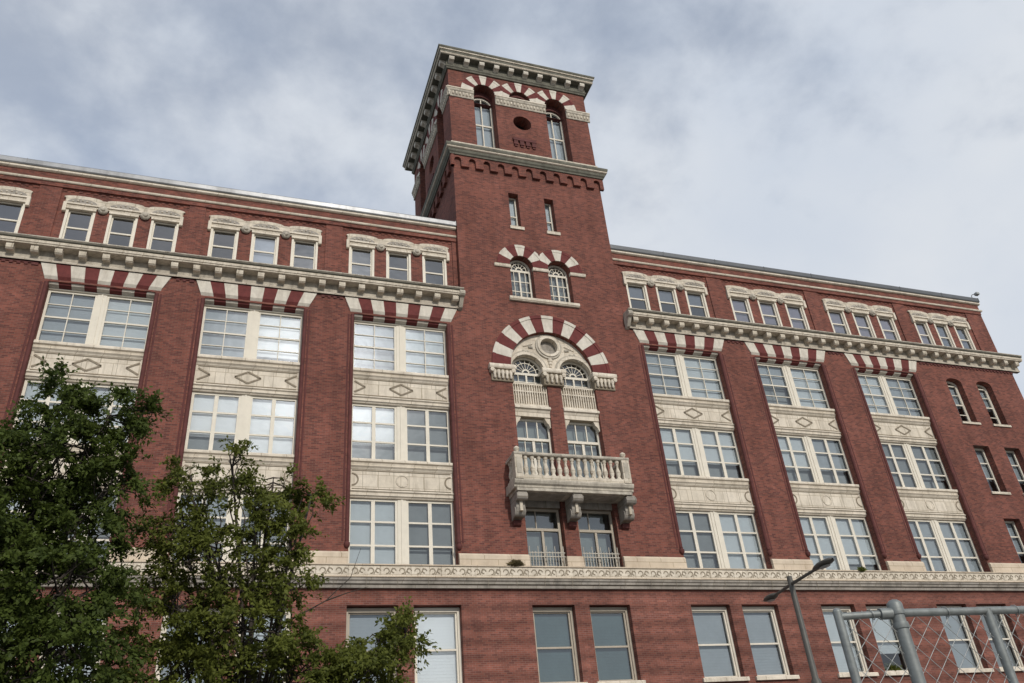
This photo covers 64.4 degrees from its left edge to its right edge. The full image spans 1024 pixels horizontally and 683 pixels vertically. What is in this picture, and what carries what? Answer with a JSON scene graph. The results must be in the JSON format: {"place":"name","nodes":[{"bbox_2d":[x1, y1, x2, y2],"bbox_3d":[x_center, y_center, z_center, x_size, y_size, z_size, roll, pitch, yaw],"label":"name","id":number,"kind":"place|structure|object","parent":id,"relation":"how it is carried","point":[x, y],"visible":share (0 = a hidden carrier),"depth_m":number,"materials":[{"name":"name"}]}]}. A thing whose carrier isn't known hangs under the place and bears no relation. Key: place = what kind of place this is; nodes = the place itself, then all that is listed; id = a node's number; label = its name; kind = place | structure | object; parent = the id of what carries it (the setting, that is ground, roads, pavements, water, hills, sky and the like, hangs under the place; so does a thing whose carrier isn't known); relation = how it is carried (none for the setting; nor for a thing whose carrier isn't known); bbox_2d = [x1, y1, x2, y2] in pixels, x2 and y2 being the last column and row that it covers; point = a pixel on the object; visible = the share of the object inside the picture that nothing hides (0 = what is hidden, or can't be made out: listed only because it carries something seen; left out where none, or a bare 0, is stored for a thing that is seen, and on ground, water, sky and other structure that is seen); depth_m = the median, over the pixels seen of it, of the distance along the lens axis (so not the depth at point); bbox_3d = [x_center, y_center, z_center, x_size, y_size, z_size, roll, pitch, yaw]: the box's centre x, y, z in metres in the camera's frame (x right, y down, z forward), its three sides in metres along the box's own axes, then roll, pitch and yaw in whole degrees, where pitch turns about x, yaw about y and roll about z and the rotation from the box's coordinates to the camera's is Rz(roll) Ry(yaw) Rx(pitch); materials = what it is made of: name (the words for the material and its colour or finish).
{"place":"outdoors","nodes":[
{"label":"outdoors","id":0,"kind":"place"},
{"bbox_2d":[0,44,1023,682],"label":"brick building","id":1,"kind":"structure","parent":0,"point":[480,370],"depth_m":36.21,"materials":[{"name":"brick"}]},
{"bbox_2d":[0,201,24,232],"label":"window","id":2,"kind":"structure","parent":1,"relation":"in","point":[18,221],"depth_m":33.47,"materials":[{"name":"beige paint"}]},
{"bbox_2d":[6,485,116,559],"bbox_3d":[-15.788,6.383,27.924,3.896,2.830,0.380,6,-33,-18],"label":"window","id":3,"kind":"structure","parent":1,"relation":"in","point":[102,537],"depth_m":28.27,"materials":[{"name":"grey glass"}]},
{"bbox_2d":[39,610,105,680],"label":"window","id":4,"kind":"structure","parent":1,"relation":"in","point":[51,610],"depth_m":26.08,"materials":[{"name":"grey glass"}]},
{"bbox_2d":[13,379,137,443],"bbox_3d":[-16.115,2.709,30.097,3.896,2.570,0.250,6,-33,-18],"label":"window","id":5,"kind":"structure","parent":1,"relation":"in","point":[27,391],"depth_m":30.22,"materials":[{"name":"grey glass"}]},
{"bbox_2d":[59,209,95,241],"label":"window","id":6,"kind":"structure","parent":1,"relation":"in","point":[64,227],"depth_m":34.14,"materials":[{"name":"beige paint"}]},
{"bbox_2d":[36,290,152,348],"bbox_3d":[-16.446,-0.777,32.228,3.896,2.490,0.250,6,-33,-18],"label":"window","id":7,"kind":"structure","parent":1,"relation":"in","point":[72,317],"depth_m":32.31,"materials":[{"name":"grey glass"}]},
{"bbox_2d":[103,214,137,246],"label":"window","id":8,"kind":"structure","parent":1,"relation":"in","point":[110,221],"depth_m":34.66,"materials":[{"name":"beige paint"}]},
{"bbox_2d":[146,220,178,251],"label":"window","id":9,"kind":"structure","parent":1,"relation":"in","point":[149,243],"depth_m":35.16,"materials":[{"name":"beige paint"}]},
{"bbox_2d":[155,608,218,682],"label":"window","id":10,"kind":"structure","parent":1,"relation":"in","point":[158,677],"depth_m":26.95,"materials":[{"name":"grey glass"}]},
{"bbox_2d":[207,228,238,259],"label":"window","id":11,"kind":"structure","parent":1,"relation":"in","point":[213,231],"depth_m":35.94,"materials":[{"name":"beige paint"}]},
{"bbox_2d":[170,491,290,561],"bbox_3d":[-10.230,6.954,29.723,4.036,2.830,0.380,6,-33,-18],"label":"window","id":12,"kind":"structure","parent":1,"relation":"in","point":[227,519],"depth_m":29.89,"materials":[{"name":"beige paint"}]},
{"bbox_2d":[184,391,297,454],"bbox_3d":[-10.577,3.314,31.948,4.036,2.570,0.380,6,-33,-18],"label":"window","id":13,"kind":"structure","parent":1,"relation":"in","point":[268,422],"depth_m":31.99,"materials":[{"name":"grey glass"}]},
{"bbox_2d":[198,306,302,361],"bbox_3d":[-10.908,-0.173,34.079,4.036,2.490,0.380,6,-33,-18],"label":"window","id":14,"kind":"structure","parent":1,"relation":"in","point":[254,334],"depth_m":34.13,"materials":[{"name":"grey glass"}]},
{"bbox_2d":[235,608,291,682],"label":"window","id":15,"kind":"structure","parent":1,"relation":"in","point":[288,616],"depth_m":28.39,"materials":[{"name":"grey glass"}]},
{"bbox_2d":[249,233,278,264],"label":"window","id":16,"kind":"structure","parent":1,"relation":"in","point":[262,250],"depth_m":36.56,"materials":[{"name":"grey glass"}]},
{"bbox_2d":[290,238,317,268],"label":"window","id":17,"kind":"structure","parent":1,"relation":"in","point":[314,258],"depth_m":37.00,"materials":[{"name":"beige paint"}]},
{"bbox_2d":[348,246,373,275],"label":"window","id":18,"kind":"structure","parent":1,"relation":"in","point":[351,263],"depth_m":37.81,"materials":[{"name":"beige paint"}]},
{"bbox_2d":[346,608,396,682],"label":"window","id":19,"kind":"structure","parent":1,"relation":"in","point":[360,622],"depth_m":29.49,"materials":[{"name":"grey glass"}]},
{"bbox_2d":[386,251,410,280],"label":"window","id":20,"kind":"structure","parent":1,"relation":"in","point":[408,256],"depth_m":38.36,"materials":[{"name":"beige paint"}]},
{"bbox_2d":[353,321,446,374],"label":"window","id":21,"kind":"structure","parent":1,"relation":"in","point":[376,346],"depth_m":36.06,"materials":[{"name":"grey glass"}]},
{"bbox_2d":[351,403,450,462],"bbox_3d":[-4.654,3.922,33.865,4.206,2.570,0.380,6,-33,-18],"label":"window","id":22,"kind":"structure","parent":1,"relation":"in","point":[378,431],"depth_m":33.92,"materials":[{"name":"grey glass"}]},
{"bbox_2d":[348,498,455,564],"bbox_3d":[-4.307,7.562,31.640,4.206,2.830,0.380,6,-33,-18],"label":"window","id":23,"kind":"structure","parent":1,"relation":"in","point":[386,531],"depth_m":31.74,"materials":[{"name":"grey glass"}]},
{"bbox_2d":[422,256,446,284],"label":"window","id":24,"kind":"structure","parent":1,"relation":"in","point":[444,271],"depth_m":38.88,"materials":[{"name":"beige paint"}]},
{"bbox_2d":[414,608,462,682],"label":"window","id":25,"kind":"structure","parent":1,"relation":"in","point":[444,623],"depth_m":29.94,"materials":[{"name":"grey glass"}]},
{"bbox_2d":[474,98,494,147],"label":"window","id":26,"kind":"structure","parent":1,"relation":"in","point":[483,117],"depth_m":45.88,"materials":[{"name":"grey glass"}]},
{"bbox_2d":[506,559,523,567],"bbox_3d":[0.146,8.612,31.660,0.892,0.362,0.291,6,-33,-18],"label":"weed","id":27,"kind":"object","parent":1,"relation":"on","point":[514,562],"visible":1,"depth_m":31.60,"materials":[{"name":"green plant"}]},
{"bbox_2d":[509,198,524,230],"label":"window","id":28,"kind":"structure","parent":1,"relation":"in","point":[512,202],"depth_m":42.46,"materials":[{"name":"grey glass"}]},
{"bbox_2d":[510,261,532,297],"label":"window","id":29,"kind":"structure","parent":1,"relation":"in","point":[521,286],"depth_m":40.35,"materials":[{"name":"beige paint"}]},
{"bbox_2d":[512,358,540,383],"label":"window","id":30,"kind":"structure","parent":1,"relation":"in","point":[518,378],"depth_m":37.57,"materials":[{"name":"beige paint"}]},
{"bbox_2d":[517,419,553,475],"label":"window","id":31,"kind":"structure","parent":1,"relation":"in","point":[530,438],"depth_m":35.84,"materials":[{"name":"grey glass"}]},
{"bbox_2d":[525,500,564,565],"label":"window","id":32,"kind":"structure","parent":1,"relation":"in","point":[539,531],"depth_m":33.67,"materials":[{"name":"grey glass"}]},
{"bbox_2d":[544,204,560,235],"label":"window","id":33,"kind":"structure","parent":1,"relation":"in","point":[550,230],"depth_m":43.05,"materials":[{"name":"grey glass"}]},
{"bbox_2d":[546,112,567,160],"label":"window","id":34,"kind":"structure","parent":1,"relation":"in","point":[556,136],"depth_m":47.23,"materials":[{"name":"grey glass"}]},
{"bbox_2d":[548,266,570,301],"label":"window","id":35,"kind":"structure","parent":1,"relation":"in","point":[558,289],"depth_m":40.98,"materials":[{"name":"beige paint"}]},
{"bbox_2d":[532,607,587,682],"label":"window","id":36,"kind":"structure","parent":1,"relation":"in","point":[556,649],"depth_m":31.29,"materials":[{"name":"grey glass"}]},
{"bbox_2d":[560,362,590,388],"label":"window","id":37,"kind":"structure","parent":1,"relation":"in","point":[586,384],"depth_m":38.32,"materials":[{"name":"beige paint"}]},
{"bbox_2d":[566,422,603,477],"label":"window","id":38,"kind":"structure","parent":1,"relation":"in","point":[580,442],"depth_m":36.56,"materials":[{"name":"grey glass"}]},
{"bbox_2d":[578,502,618,566],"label":"window","id":39,"kind":"structure","parent":1,"relation":"in","point":[592,533],"depth_m":34.40,"materials":[{"name":"grey glass"}]},
{"bbox_2d":[590,607,645,682],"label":"window","id":40,"kind":"structure","parent":1,"relation":"in","point":[614,652],"depth_m":32.01,"materials":[{"name":"grey glass"}]},
{"bbox_2d":[626,284,650,309],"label":"window","id":41,"kind":"structure","parent":1,"relation":"in","point":[633,293],"depth_m":42.42,"materials":[{"name":"beige paint"}]},
{"bbox_2d":[655,286,680,313],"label":"window","id":42,"kind":"structure","parent":1,"relation":"in","point":[664,297],"depth_m":42.95,"materials":[{"name":"beige paint"}]},
{"bbox_2d":[645,352,725,399],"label":"window","id":43,"kind":"structure","parent":1,"relation":"in","point":[669,374],"depth_m":40.44,"materials":[{"name":"grey glass"}]},
{"bbox_2d":[685,290,709,316],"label":"window","id":44,"kind":"structure","parent":1,"relation":"in","point":[694,300],"depth_m":43.50,"materials":[{"name":"beige paint"}]},
{"bbox_2d":[659,426,744,477],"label":"window","id":45,"kind":"structure","parent":1,"relation":"in","point":[715,453],"depth_m":38.32,"materials":[{"name":"grey glass"}]},
{"bbox_2d":[691,607,749,682],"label":"window","id":46,"kind":"structure","parent":1,"relation":"in","point":[714,647],"depth_m":33.40,"materials":[{"name":"grey glass"}]},
{"bbox_2d":[676,510,766,568],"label":"window","id":47,"kind":"structure","parent":1,"relation":"in","point":[734,539],"depth_m":36.10,"materials":[{"name":"grey glass"}]},
{"bbox_2d":[730,298,754,322],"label":"window","id":48,"kind":"structure","parent":1,"relation":"in","point":[738,307],"depth_m":44.22,"materials":[{"name":"beige paint"}]},
{"bbox_2d":[757,300,782,325],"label":"window","id":49,"kind":"structure","parent":1,"relation":"in","point":[767,313],"depth_m":44.78,"materials":[{"name":"beige paint"}]},
{"bbox_2d":[742,607,799,680],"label":"window","id":50,"kind":"structure","parent":1,"relation":"in","point":[763,643],"depth_m":34.13,"materials":[{"name":"grey glass"}]},
{"bbox_2d":[757,363,829,408],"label":"window","id":51,"kind":"structure","parent":1,"relation":"in","point":[803,385],"depth_m":42.42,"materials":[{"name":"grey glass"}]},
{"bbox_2d":[784,303,809,329],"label":"window","id":52,"kind":"structure","parent":1,"relation":"in","point":[794,315],"depth_m":45.31,"materials":[{"name":"beige paint"}]},
{"bbox_2d":[776,434,853,483],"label":"window","id":53,"kind":"structure","parent":1,"relation":"in","point":[826,461],"depth_m":40.29,"materials":[{"name":"grey glass"}]},
{"bbox_2d":[827,311,851,334],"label":"window","id":54,"kind":"structure","parent":1,"relation":"in","point":[835,320],"depth_m":46.18,"materials":[{"name":"beige paint"}]},
{"bbox_2d":[799,515,881,569],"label":"window","id":55,"kind":"structure","parent":1,"relation":"in","point":[846,540],"depth_m":38.10,"materials":[{"name":"grey glass"}]},
{"bbox_2d":[821,606,878,677],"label":"window","id":56,"kind":"structure","parent":1,"relation":"in","point":[827,610],"depth_m":35.33,"materials":[{"name":"grey glass"}]},
{"bbox_2d":[857,566,867,571],"bbox_3d":[15.820,10.228,36.654,0.649,0.269,0.290,6,-33,-18],"label":"weed","id":57,"kind":"object","parent":1,"relation":"on","point":[861,569],"visible":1,"depth_m":36.65,"materials":[{"name":"green plant"}]},
{"bbox_2d":[851,312,876,337],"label":"window","id":58,"kind":"structure","parent":1,"relation":"in","point":[861,325],"depth_m":46.71,"materials":[{"name":"grey glass"}]},
{"bbox_2d":[866,606,908,675],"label":"window","id":59,"kind":"structure","parent":1,"relation":"in","point":[881,627],"depth_m":36.18,"materials":[{"name":"grey glass"}]},
{"bbox_2d":[876,316,900,340],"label":"window","id":60,"kind":"structure","parent":1,"relation":"in","point":[886,329],"depth_m":47.25,"materials":[{"name":"grey glass"}]},
{"bbox_2d":[857,374,924,416],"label":"window","id":61,"kind":"structure","parent":1,"relation":"in","point":[899,399],"depth_m":44.33,"materials":[{"name":"grey glass"}]},
{"bbox_2d":[884,661,903,670],"bbox_3d":[16.618,14.224,35.449,1.348,0.569,0.461,6,-33,-18],"label":"potted plant","id":62,"kind":"object","parent":1,"relation":"on","point":[893,667],"visible":0.62,"depth_m":35.40,"materials":[{"name":"green plant"}]},
{"bbox_2d":[881,442,951,488],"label":"window","id":63,"kind":"structure","parent":1,"relation":"in","point":[925,469],"depth_m":42.21,"materials":[{"name":"grey glass"}]},
{"bbox_2d":[914,322,935,344],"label":"window","id":64,"kind":"structure","parent":1,"relation":"in","point":[921,332],"depth_m":48.02,"materials":[{"name":"grey glass"}]},
{"bbox_2d":[933,323,955,346],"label":"window","id":65,"kind":"structure","parent":1,"relation":"in","point":[944,340],"depth_m":48.50,"materials":[{"name":"grey glass"}]},
{"bbox_2d":[907,519,983,571],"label":"window","id":66,"kind":"structure","parent":1,"relation":"in","point":[954,548],"depth_m":39.99,"materials":[{"name":"grey glass"}]},
{"bbox_2d":[946,381,980,424],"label":"window","id":67,"kind":"structure","parent":1,"relation":"in","point":[954,391],"depth_m":45.84,"materials":[{"name":"beige paint"}]},
{"bbox_2d":[953,326,975,349],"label":"window","id":68,"kind":"structure","parent":1,"relation":"in","point":[964,343],"depth_m":48.96,"materials":[{"name":"grey glass"}]},
{"bbox_2d":[937,606,994,672],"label":"window","id":69,"kind":"structure","parent":1,"relation":"in","point":[962,647],"depth_m":37.24,"materials":[{"name":"grey glass"}]},
{"bbox_2d":[974,448,1010,494],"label":"window","id":70,"kind":"structure","parent":1,"relation":"in","point":[978,451],"depth_m":43.71,"materials":[{"name":"beige paint"}]},
{"bbox_2d":[976,384,1011,427],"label":"window","id":71,"kind":"structure","parent":1,"relation":"in","point":[984,394],"depth_m":46.52,"materials":[{"name":"beige paint"}]},
{"bbox_2d":[977,606,1023,671],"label":"window","id":72,"kind":"structure","parent":1,"relation":"in","point":[1012,643],"depth_m":38.03,"materials":[{"name":"beige paint"}]},
{"bbox_2d":[1004,521,1023,555],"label":"window","id":73,"kind":"structure","parent":1,"relation":"in","point":[1014,537],"depth_m":41.76,"materials":[{"name":"grey glass"}]},
{"bbox_2d":[1006,451,1023,495],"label":"window","id":74,"kind":"structure","parent":1,"relation":"in","point":[1014,466],"depth_m":44.52,"materials":[{"name":"grey glass"}]},
{"bbox_2d":[0,0,1023,397],"label":"sky","id":75,"kind":"structure","parent":0,"point":[872,141],"materials":[{"name":"grey"}]},
{"bbox_3d":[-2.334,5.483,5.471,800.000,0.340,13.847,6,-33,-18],"label":"path","id":76,"kind":"structure","parent":0,"visible":0},
{"bbox_2d":[0,353,173,682],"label":"street tree","id":77,"kind":"object","parent":76,"relation":"on","point":[40,628],"visible":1,"depth_m":9.80,"materials":[{"name":"green plant"}]},
{"bbox_2d":[88,435,440,682],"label":"street tree","id":78,"kind":"object","parent":76,"relation":"on","point":[181,646],"visible":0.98,"depth_m":11.05,"materials":[{"name":"green plant"}]},
{"bbox_2d":[763,558,834,682],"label":"street lamp","id":79,"kind":"object","parent":76,"relation":"on","point":[819,565],"visible":1,"depth_m":16.03,"materials":[{"name":"grey metal"}]},
{"bbox_2d":[832,599,1023,682],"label":"chain link fence","id":80,"kind":"object","parent":76,"relation":"on","point":[896,612],"visible":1,"depth_m":3.92,"materials":[{"name":"metal"}]}
]}

